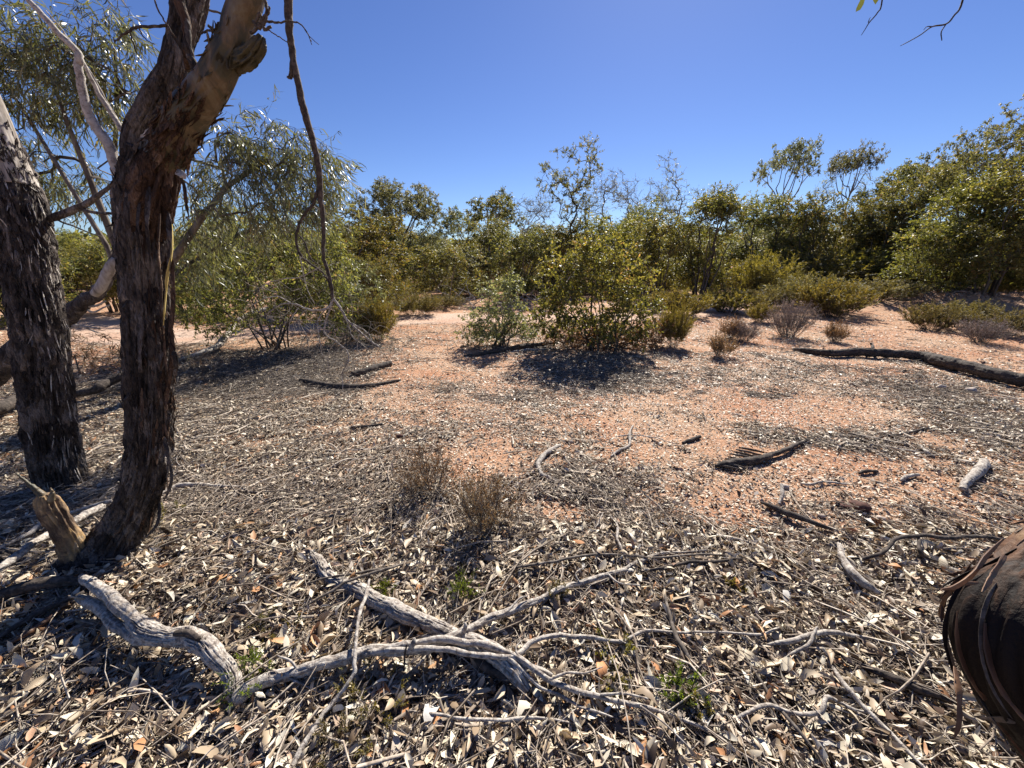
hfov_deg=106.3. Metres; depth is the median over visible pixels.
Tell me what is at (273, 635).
tuft
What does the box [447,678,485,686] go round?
bark curl
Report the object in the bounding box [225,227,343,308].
mallee shrub
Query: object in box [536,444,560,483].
curved stick
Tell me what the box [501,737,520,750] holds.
fallen leaf
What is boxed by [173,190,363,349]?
broadleaf bush
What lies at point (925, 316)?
heath shrub
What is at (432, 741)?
bark curl
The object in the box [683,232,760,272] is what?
mallee shrub
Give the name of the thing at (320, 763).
tuft
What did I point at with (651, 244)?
mallee shrub
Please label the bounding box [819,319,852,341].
dry shrub
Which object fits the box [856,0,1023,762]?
dark elbowed trunk
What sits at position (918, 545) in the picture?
arched stick
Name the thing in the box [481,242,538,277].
mallee shrub
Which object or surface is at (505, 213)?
umbrella gum
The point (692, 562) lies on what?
thin branch
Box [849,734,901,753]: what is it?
bark curl
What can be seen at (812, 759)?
fallen leaf
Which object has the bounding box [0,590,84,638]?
shaded limb
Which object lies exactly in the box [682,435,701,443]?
stub of wood
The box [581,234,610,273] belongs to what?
mallee shrub
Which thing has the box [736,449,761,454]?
bark splinter
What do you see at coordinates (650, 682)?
fallen leaf
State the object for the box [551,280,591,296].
heath shrub
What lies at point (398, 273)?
mallee shrub
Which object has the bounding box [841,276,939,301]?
heath shrub
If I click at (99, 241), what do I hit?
mallee shrub
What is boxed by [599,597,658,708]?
thin branch
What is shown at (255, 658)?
tuft
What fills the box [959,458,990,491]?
pale chunk
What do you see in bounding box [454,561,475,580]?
tuft
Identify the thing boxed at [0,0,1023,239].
sky
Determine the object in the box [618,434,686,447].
loose stick
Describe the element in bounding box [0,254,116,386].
leaning dead trunk
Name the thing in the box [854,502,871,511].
stone
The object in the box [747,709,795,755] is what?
bark curl
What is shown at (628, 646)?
tuft
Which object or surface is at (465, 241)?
mallee shrub
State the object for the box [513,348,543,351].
flat stick
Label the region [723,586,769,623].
bark curl
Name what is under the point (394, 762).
fallen leaf
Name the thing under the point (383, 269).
mallee shrub
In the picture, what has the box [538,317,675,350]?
dead bush
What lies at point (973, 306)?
heath shrub
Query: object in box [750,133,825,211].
umbrella gum
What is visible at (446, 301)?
heath shrub
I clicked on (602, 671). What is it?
fallen leaf
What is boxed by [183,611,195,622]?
fallen leaf
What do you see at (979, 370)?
long log
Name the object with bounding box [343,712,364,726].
fallen leaf
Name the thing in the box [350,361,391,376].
dark log
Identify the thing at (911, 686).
bark spear
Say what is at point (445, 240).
mallee shrub
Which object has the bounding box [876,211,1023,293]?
mallee shrub
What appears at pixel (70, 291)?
mallee shrub
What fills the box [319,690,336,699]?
fallen leaf
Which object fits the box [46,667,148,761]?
bark curl
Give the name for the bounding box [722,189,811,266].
mallee shrub
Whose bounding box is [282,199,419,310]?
mallee shrub
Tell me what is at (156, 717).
bark curl
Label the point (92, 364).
dry shrub
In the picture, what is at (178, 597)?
brown stick
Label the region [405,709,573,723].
thin branch
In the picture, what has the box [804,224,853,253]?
mallee shrub
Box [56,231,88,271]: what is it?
mallee shrub
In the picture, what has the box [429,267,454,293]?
heath shrub
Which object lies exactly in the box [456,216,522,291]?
mallee shrub
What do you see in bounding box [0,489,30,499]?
pale pole
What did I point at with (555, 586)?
tuft
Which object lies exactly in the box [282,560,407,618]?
thin twig
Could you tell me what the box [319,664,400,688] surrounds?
bark curl
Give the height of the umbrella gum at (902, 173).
6.806 m
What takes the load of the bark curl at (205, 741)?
on the leaf litter at (224, 721)
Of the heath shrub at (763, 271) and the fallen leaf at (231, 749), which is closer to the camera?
the fallen leaf at (231, 749)
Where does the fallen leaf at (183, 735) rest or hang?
on the leaf litter at (224, 721)
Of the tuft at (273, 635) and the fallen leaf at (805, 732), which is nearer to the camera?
the fallen leaf at (805, 732)
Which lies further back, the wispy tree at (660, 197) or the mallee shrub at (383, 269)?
the wispy tree at (660, 197)
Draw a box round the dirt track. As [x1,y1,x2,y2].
[0,285,984,345]
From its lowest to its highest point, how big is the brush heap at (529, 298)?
1.507 m
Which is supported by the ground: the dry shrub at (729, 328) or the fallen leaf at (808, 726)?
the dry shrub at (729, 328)
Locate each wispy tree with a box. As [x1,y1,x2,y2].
[511,192,552,270]
[523,197,558,233]
[577,186,612,275]
[588,168,626,224]
[611,169,654,234]
[617,174,666,234]
[639,178,676,225]
[642,150,703,261]
[794,168,848,228]
[850,166,908,223]
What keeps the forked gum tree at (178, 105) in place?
on the ground
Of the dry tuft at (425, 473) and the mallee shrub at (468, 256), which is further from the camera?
the mallee shrub at (468, 256)
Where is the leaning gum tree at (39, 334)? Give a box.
[0,95,111,492]
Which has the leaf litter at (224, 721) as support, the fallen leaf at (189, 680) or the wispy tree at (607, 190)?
the fallen leaf at (189, 680)
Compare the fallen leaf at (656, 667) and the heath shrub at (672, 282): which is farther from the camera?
the heath shrub at (672, 282)
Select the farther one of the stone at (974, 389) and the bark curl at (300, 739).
the stone at (974, 389)
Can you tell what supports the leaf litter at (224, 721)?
on the ground
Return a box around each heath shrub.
[71,268,113,290]
[80,273,115,293]
[353,288,401,341]
[389,276,435,295]
[391,287,443,315]
[419,292,468,309]
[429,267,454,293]
[443,270,480,294]
[452,272,495,295]
[521,269,560,296]
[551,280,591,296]
[597,274,645,293]
[637,268,689,293]
[640,289,669,310]
[651,286,717,316]
[655,296,698,347]
[662,272,691,292]
[697,282,770,313]
[698,264,735,292]
[720,246,821,293]
[728,246,876,284]
[744,287,798,307]
[744,300,780,322]
[759,270,872,307]
[787,273,886,317]
[795,240,926,283]
[840,250,939,288]
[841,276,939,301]
[897,300,978,330]
[925,297,1012,327]
[960,259,1017,290]
[960,305,1023,335]
[984,261,1023,297]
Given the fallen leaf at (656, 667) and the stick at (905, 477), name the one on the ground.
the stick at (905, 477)
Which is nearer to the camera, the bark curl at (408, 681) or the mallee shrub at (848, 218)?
the bark curl at (408, 681)
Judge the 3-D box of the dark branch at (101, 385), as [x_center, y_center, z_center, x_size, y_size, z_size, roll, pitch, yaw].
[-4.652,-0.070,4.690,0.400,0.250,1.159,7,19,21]
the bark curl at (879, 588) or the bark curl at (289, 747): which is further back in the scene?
the bark curl at (879, 588)
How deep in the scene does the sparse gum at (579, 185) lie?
17.39 m
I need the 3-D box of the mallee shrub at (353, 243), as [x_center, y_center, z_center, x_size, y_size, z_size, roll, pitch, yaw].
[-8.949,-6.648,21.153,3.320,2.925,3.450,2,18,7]
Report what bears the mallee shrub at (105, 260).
on the ground
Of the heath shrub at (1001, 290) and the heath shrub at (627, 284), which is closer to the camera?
the heath shrub at (1001, 290)
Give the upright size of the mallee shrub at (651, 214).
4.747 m
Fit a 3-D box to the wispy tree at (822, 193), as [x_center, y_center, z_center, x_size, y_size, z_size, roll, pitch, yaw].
[21.553,-11.146,26.842,3.151,7.168,3.038,-1,18,-4]
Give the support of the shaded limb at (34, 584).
on the leaf litter at (224, 721)
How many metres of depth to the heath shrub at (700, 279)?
16.17 m
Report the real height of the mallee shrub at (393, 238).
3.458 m
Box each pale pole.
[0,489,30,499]
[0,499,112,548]
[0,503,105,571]
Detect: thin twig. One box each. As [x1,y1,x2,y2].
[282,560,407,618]
[298,559,415,587]
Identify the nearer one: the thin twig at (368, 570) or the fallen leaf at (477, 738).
the fallen leaf at (477, 738)
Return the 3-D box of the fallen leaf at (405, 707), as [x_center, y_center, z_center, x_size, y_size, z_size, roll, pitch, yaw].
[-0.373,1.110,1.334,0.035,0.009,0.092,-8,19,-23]
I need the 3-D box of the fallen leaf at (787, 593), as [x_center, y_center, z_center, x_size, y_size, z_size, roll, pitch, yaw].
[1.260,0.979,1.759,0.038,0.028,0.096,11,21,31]
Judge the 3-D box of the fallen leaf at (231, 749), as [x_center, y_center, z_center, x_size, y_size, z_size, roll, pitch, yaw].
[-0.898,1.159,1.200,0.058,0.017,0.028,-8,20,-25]
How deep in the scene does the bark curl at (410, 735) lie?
1.23 m
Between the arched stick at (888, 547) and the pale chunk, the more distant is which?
the pale chunk
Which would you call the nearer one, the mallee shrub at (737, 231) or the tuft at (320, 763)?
the tuft at (320, 763)
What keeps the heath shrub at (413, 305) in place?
on the dirt track
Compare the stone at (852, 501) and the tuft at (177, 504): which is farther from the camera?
the stone at (852, 501)
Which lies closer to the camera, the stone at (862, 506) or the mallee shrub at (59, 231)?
the stone at (862, 506)
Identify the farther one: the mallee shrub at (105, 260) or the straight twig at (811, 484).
the mallee shrub at (105, 260)
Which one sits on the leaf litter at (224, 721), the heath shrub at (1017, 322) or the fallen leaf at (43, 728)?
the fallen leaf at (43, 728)
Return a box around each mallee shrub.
[0,259,81,327]
[55,227,79,241]
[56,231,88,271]
[58,240,119,312]
[58,242,104,287]
[58,254,103,302]
[88,236,111,264]
[95,246,224,310]
[173,208,285,308]
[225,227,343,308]
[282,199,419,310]
[331,237,361,273]
[343,251,414,325]
[351,215,419,295]
[368,251,412,281]
[397,227,451,290]
[397,241,497,298]
[398,222,416,272]
[398,236,469,288]
[407,230,432,239]
[412,233,458,270]
[448,245,502,283]
[449,237,498,274]
[453,237,478,255]
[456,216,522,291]
[481,220,562,300]
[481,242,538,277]
[519,224,542,271]
[528,229,568,281]
[536,217,601,280]
[559,211,648,293]
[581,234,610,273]
[592,196,672,275]
[620,237,668,276]
[624,210,709,292]
[662,224,694,266]
[668,180,757,298]
[672,222,713,271]
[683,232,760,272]
[718,220,746,269]
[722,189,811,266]
[722,241,766,264]
[723,217,784,265]
[755,232,831,257]
[761,220,815,238]
[764,187,845,282]
[799,192,905,264]
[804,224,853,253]
[814,225,857,251]
[823,221,908,253]
[837,192,942,263]
[865,162,974,256]
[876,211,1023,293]
[897,168,1023,290]
[917,153,1023,296]
[975,178,1023,289]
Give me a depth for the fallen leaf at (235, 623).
1.62 m
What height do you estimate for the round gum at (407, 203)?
5.634 m
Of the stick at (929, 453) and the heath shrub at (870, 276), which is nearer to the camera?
the stick at (929, 453)
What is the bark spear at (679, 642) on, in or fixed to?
on the leaf litter at (224, 721)
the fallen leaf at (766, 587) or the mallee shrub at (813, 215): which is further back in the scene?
the mallee shrub at (813, 215)
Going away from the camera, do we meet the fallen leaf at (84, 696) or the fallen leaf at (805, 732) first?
the fallen leaf at (805, 732)
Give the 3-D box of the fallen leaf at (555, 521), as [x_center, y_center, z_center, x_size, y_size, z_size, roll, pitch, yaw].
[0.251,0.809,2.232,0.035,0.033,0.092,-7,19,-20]
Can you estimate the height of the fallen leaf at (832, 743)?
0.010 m
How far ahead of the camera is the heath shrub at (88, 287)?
16.17 m
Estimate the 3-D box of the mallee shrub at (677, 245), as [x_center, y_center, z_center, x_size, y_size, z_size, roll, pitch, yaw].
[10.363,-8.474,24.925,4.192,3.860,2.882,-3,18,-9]
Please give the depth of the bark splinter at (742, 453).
3.06 m
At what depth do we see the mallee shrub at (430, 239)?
19.21 m
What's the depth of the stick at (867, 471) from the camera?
2.83 m
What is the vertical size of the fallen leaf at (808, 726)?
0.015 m
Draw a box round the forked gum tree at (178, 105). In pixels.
[0,0,407,577]
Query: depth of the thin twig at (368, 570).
1.83 m
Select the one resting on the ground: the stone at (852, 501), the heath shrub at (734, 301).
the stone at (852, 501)
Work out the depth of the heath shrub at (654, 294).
11.41 m
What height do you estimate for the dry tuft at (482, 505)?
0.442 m
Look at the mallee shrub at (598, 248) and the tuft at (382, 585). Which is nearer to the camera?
the tuft at (382, 585)
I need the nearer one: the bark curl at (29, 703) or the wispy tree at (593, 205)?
the bark curl at (29, 703)
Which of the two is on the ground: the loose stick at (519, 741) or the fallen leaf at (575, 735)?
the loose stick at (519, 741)
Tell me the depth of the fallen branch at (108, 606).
1.47 m
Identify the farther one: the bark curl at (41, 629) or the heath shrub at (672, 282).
the heath shrub at (672, 282)
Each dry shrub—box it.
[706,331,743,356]
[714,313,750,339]
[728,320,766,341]
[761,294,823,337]
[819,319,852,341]
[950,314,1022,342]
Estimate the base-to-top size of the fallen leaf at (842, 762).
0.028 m
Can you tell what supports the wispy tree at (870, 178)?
on the ground
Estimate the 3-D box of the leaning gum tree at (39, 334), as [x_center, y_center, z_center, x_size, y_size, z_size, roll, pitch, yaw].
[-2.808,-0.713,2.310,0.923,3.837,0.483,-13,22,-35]
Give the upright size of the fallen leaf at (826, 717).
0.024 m
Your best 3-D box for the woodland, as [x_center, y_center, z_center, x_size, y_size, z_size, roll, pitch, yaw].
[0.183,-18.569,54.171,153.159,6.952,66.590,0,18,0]
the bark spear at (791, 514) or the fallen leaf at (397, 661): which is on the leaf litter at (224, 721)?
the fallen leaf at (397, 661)
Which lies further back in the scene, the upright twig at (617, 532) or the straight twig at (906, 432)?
the straight twig at (906, 432)
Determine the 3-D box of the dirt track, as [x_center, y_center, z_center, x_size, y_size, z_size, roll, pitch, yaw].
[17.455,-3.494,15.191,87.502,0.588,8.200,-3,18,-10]
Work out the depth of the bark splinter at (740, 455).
3.02 m
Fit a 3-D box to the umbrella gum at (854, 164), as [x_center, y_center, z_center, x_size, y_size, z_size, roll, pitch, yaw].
[21.167,-11.155,24.971,2.700,8.388,3.387,3,18,10]
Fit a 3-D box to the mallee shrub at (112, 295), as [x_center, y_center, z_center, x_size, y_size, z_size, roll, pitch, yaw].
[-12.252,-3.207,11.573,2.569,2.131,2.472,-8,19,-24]
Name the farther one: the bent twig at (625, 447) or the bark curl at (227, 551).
the bent twig at (625, 447)
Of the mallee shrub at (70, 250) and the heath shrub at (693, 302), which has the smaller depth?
the heath shrub at (693, 302)
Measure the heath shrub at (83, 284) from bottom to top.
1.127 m
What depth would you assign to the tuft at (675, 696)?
1.35 m
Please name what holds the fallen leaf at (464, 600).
on the leaf litter at (224, 721)
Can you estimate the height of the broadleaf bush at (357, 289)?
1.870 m
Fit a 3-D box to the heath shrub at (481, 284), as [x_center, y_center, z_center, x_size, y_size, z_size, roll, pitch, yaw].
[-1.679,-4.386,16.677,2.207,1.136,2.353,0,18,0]
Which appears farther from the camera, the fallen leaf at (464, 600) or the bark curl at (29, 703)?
the fallen leaf at (464, 600)
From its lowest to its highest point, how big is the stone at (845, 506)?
0.030 m
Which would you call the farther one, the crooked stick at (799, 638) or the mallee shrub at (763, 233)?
the mallee shrub at (763, 233)
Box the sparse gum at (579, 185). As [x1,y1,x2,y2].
[535,131,604,269]
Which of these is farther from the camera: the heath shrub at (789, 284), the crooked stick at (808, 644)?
the heath shrub at (789, 284)
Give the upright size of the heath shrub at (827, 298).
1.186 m
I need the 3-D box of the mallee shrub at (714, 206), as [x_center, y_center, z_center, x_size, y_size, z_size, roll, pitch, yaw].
[7.410,-5.327,14.646,2.670,4.177,3.218,6,19,19]
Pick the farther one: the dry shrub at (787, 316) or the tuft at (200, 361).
the dry shrub at (787, 316)
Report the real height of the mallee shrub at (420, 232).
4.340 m
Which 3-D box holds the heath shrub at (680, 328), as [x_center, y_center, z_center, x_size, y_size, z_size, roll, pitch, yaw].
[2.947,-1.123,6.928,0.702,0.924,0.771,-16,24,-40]
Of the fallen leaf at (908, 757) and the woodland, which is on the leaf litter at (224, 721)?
the fallen leaf at (908, 757)
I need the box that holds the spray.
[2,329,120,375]
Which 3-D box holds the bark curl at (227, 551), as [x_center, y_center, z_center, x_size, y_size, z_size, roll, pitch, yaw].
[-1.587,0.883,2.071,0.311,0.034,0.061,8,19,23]
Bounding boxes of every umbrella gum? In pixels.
[434,205,481,268]
[462,186,527,254]
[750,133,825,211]
[826,138,890,233]
[852,151,967,213]
[918,94,1023,230]
[922,139,1022,193]
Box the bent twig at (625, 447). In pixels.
[610,425,633,456]
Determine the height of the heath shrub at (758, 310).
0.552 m
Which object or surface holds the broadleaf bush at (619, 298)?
on the ground
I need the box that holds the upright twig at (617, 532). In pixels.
[609,515,626,558]
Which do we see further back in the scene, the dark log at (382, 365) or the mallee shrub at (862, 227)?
the mallee shrub at (862, 227)
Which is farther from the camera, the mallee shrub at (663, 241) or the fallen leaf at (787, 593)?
the mallee shrub at (663, 241)
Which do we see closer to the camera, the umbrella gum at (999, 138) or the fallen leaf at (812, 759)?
the fallen leaf at (812, 759)
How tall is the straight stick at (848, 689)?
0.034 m
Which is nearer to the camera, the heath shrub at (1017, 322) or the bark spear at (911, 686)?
the bark spear at (911, 686)
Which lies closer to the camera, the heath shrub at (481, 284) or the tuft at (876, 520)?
the tuft at (876, 520)
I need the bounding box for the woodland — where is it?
[55,227,1018,275]
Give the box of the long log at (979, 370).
[793,343,1023,386]
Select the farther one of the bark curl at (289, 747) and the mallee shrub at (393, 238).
the mallee shrub at (393, 238)
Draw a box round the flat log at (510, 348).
[463,342,556,356]
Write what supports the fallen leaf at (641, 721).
on the leaf litter at (224, 721)
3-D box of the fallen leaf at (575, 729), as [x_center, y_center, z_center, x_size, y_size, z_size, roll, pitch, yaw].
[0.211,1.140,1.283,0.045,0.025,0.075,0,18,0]
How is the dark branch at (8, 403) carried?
on the ground
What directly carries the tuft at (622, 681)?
on the ground
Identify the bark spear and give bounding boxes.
[663,581,713,702]
[760,501,832,530]
[837,542,881,594]
[853,662,956,704]
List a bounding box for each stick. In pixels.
[3,606,66,647]
[155,588,197,607]
[289,578,370,767]
[299,378,400,389]
[321,447,383,450]
[349,423,382,428]
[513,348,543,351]
[513,739,560,745]
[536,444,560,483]
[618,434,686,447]
[678,625,782,635]
[735,694,892,720]
[745,656,828,767]
[767,629,872,645]
[778,483,784,504]
[785,626,817,656]
[825,656,925,767]
[850,533,1004,559]
[858,469,878,473]
[899,473,919,481]
[916,537,938,562]
[921,445,933,456]
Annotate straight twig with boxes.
[800,481,847,485]
[818,427,927,442]
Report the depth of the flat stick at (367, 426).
3.57 m
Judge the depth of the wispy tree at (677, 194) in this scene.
23.64 m
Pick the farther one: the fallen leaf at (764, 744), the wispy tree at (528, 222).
the wispy tree at (528, 222)
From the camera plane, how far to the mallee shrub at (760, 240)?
20.40 m
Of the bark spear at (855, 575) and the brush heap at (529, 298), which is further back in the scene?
the brush heap at (529, 298)
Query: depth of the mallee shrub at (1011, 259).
11.45 m
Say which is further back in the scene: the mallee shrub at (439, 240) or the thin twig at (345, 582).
the mallee shrub at (439, 240)
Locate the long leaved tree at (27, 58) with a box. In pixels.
[0,0,366,307]
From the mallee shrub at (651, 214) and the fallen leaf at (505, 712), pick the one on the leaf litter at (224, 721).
the fallen leaf at (505, 712)
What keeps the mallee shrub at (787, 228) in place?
on the ground
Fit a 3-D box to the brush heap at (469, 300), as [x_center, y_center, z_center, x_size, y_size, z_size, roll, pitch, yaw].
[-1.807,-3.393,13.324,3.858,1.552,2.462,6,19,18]
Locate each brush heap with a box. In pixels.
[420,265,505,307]
[497,271,574,303]
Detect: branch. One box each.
[0,394,15,414]
[74,574,243,703]
[76,372,121,397]
[183,305,317,358]
[231,549,727,746]
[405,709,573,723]
[479,553,744,568]
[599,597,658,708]
[632,556,743,572]
[715,437,812,467]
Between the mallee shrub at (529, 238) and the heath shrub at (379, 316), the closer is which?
the heath shrub at (379, 316)
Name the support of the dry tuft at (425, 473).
on the ground
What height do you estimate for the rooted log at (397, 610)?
0.121 m
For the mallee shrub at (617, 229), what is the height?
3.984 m
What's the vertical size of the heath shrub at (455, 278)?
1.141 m
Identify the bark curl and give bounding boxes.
[0,668,102,724]
[28,622,77,637]
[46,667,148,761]
[152,708,206,761]
[169,736,215,762]
[206,543,234,554]
[243,743,311,755]
[278,727,338,766]
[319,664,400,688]
[368,663,410,733]
[394,717,421,767]
[428,718,443,766]
[444,668,479,689]
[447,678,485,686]
[455,703,470,764]
[457,595,481,625]
[681,635,774,699]
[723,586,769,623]
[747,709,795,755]
[849,581,926,603]
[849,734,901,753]
[907,599,943,629]
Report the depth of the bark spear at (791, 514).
2.30 m
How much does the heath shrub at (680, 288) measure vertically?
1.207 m
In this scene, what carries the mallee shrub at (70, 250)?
on the ground
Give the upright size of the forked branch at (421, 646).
0.150 m
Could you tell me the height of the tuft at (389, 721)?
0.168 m
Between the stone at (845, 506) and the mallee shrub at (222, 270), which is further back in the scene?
the mallee shrub at (222, 270)
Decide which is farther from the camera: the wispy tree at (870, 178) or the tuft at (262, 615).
the wispy tree at (870, 178)
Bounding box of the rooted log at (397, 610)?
[297,542,552,700]
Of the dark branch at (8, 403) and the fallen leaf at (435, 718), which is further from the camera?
the dark branch at (8, 403)
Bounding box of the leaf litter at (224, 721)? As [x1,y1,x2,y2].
[0,291,1023,767]
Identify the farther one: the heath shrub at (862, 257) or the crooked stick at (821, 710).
the heath shrub at (862, 257)
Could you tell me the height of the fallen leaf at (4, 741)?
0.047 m
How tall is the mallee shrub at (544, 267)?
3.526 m
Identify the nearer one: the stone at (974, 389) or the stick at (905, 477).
the stick at (905, 477)
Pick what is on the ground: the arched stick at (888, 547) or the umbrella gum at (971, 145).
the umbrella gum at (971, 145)
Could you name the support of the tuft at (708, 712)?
on the ground
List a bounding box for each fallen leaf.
[0,725,25,751]
[37,724,59,731]
[76,689,88,705]
[175,673,194,685]
[176,738,188,751]
[179,731,192,743]
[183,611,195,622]
[227,747,235,754]
[233,620,244,626]
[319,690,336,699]
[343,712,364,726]
[384,748,396,764]
[391,659,410,666]
[399,628,414,638]
[400,693,409,718]
[423,703,439,728]
[432,704,441,723]
[459,594,467,604]
[473,735,491,749]
[501,707,507,717]
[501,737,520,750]
[550,520,558,527]
[559,731,581,742]
[572,717,580,734]
[580,743,592,752]
[596,661,607,681]
[599,735,608,746]
[638,717,646,730]
[644,676,661,691]
[651,661,659,676]
[653,695,664,709]
[702,709,713,726]
[716,727,728,739]
[716,747,736,767]
[746,680,762,692]
[750,736,771,755]
[761,583,774,598]
[783,590,791,601]
[797,721,811,728]
[802,727,810,741]
[806,758,817,766]
[809,717,820,739]
[815,712,830,723]
[820,738,835,748]
[830,749,846,766]
[902,746,911,760]
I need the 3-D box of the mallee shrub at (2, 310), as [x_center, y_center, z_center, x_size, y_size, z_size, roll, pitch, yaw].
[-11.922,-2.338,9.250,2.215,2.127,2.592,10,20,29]
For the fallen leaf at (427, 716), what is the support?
on the leaf litter at (224, 721)
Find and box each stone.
[818,513,825,518]
[840,501,853,508]
[848,500,859,503]
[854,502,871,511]
[964,387,977,391]
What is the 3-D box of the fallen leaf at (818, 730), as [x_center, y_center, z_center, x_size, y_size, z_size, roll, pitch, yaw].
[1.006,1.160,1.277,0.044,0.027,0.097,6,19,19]
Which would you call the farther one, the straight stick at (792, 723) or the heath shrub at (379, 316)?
the heath shrub at (379, 316)
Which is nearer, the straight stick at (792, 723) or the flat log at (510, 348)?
the straight stick at (792, 723)
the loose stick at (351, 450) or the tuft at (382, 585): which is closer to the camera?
the tuft at (382, 585)
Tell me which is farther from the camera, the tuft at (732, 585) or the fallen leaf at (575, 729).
the tuft at (732, 585)
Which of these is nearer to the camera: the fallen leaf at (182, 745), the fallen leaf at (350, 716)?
the fallen leaf at (182, 745)
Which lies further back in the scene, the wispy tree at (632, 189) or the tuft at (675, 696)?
the wispy tree at (632, 189)
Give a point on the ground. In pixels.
(882, 310)
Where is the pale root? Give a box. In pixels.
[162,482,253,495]
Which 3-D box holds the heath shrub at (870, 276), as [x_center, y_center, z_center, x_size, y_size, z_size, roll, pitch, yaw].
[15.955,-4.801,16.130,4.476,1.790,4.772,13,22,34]
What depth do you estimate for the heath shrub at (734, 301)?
10.81 m
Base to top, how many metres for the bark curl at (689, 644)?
0.041 m
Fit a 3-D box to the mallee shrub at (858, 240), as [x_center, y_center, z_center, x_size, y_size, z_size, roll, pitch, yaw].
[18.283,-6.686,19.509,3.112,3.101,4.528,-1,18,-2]
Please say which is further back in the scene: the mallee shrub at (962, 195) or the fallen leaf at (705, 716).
the mallee shrub at (962, 195)
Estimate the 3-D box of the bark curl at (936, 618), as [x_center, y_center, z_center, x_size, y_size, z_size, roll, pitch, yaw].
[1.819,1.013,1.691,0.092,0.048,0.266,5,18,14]
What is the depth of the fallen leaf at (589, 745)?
1.22 m
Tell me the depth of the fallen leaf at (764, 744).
1.21 m
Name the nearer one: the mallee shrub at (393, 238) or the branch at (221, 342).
the branch at (221, 342)
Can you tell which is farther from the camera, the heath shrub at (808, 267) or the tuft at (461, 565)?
the heath shrub at (808, 267)
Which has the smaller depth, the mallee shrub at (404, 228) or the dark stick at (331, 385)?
the dark stick at (331, 385)
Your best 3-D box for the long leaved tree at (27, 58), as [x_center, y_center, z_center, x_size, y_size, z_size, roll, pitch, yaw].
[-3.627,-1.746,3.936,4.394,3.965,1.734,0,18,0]
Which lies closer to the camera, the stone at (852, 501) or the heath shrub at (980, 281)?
the stone at (852, 501)
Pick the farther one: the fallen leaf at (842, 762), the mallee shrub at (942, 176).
the mallee shrub at (942, 176)
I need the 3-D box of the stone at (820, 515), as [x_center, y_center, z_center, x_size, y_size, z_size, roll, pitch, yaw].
[1.904,0.811,2.360,0.047,0.029,0.038,0,18,0]
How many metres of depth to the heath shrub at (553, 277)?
16.61 m
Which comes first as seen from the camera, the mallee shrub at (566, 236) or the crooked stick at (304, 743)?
the crooked stick at (304, 743)
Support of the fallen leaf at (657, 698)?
on the leaf litter at (224, 721)
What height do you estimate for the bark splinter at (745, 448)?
0.028 m
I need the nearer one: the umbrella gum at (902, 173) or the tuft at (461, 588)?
the tuft at (461, 588)
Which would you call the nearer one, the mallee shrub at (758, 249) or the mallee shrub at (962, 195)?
the mallee shrub at (962, 195)
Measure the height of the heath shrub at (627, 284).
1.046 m
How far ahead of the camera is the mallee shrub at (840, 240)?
21.84 m
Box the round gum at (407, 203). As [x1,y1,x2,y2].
[349,175,459,280]
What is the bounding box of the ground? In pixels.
[0,266,1023,767]
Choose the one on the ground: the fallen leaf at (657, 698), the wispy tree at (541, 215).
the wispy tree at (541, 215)
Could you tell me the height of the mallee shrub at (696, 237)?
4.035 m
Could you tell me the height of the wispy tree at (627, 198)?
7.530 m
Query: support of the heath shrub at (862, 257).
on the ground
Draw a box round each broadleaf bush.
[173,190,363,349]
[312,253,393,341]
[453,265,552,346]
[520,223,667,352]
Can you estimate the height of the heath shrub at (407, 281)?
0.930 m
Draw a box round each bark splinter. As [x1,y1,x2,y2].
[722,465,742,470]
[730,453,749,456]
[733,451,754,456]
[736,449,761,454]
[739,447,763,452]
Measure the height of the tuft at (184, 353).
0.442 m
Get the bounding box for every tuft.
[155,500,188,523]
[175,340,193,365]
[188,352,229,371]
[211,644,276,710]
[246,605,277,635]
[248,613,312,674]
[312,705,366,767]
[331,658,409,758]
[371,577,397,596]
[386,436,468,498]
[442,463,526,539]
[444,566,485,600]
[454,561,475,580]
[548,578,568,604]
[595,627,637,670]
[600,667,631,698]
[652,660,710,708]
[679,684,714,720]
[723,576,748,592]
[864,518,883,529]
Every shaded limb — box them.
[0,575,83,603]
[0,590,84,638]
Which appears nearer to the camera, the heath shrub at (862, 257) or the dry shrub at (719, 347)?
the dry shrub at (719, 347)
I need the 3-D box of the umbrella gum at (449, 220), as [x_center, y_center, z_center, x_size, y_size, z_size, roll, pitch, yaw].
[-3.832,-10.542,28.870,3.236,5.591,3.328,6,19,18]
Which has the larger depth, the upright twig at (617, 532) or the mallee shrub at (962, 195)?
the mallee shrub at (962, 195)
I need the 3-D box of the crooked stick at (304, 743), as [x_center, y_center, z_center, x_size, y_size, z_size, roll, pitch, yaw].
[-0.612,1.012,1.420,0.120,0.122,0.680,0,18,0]

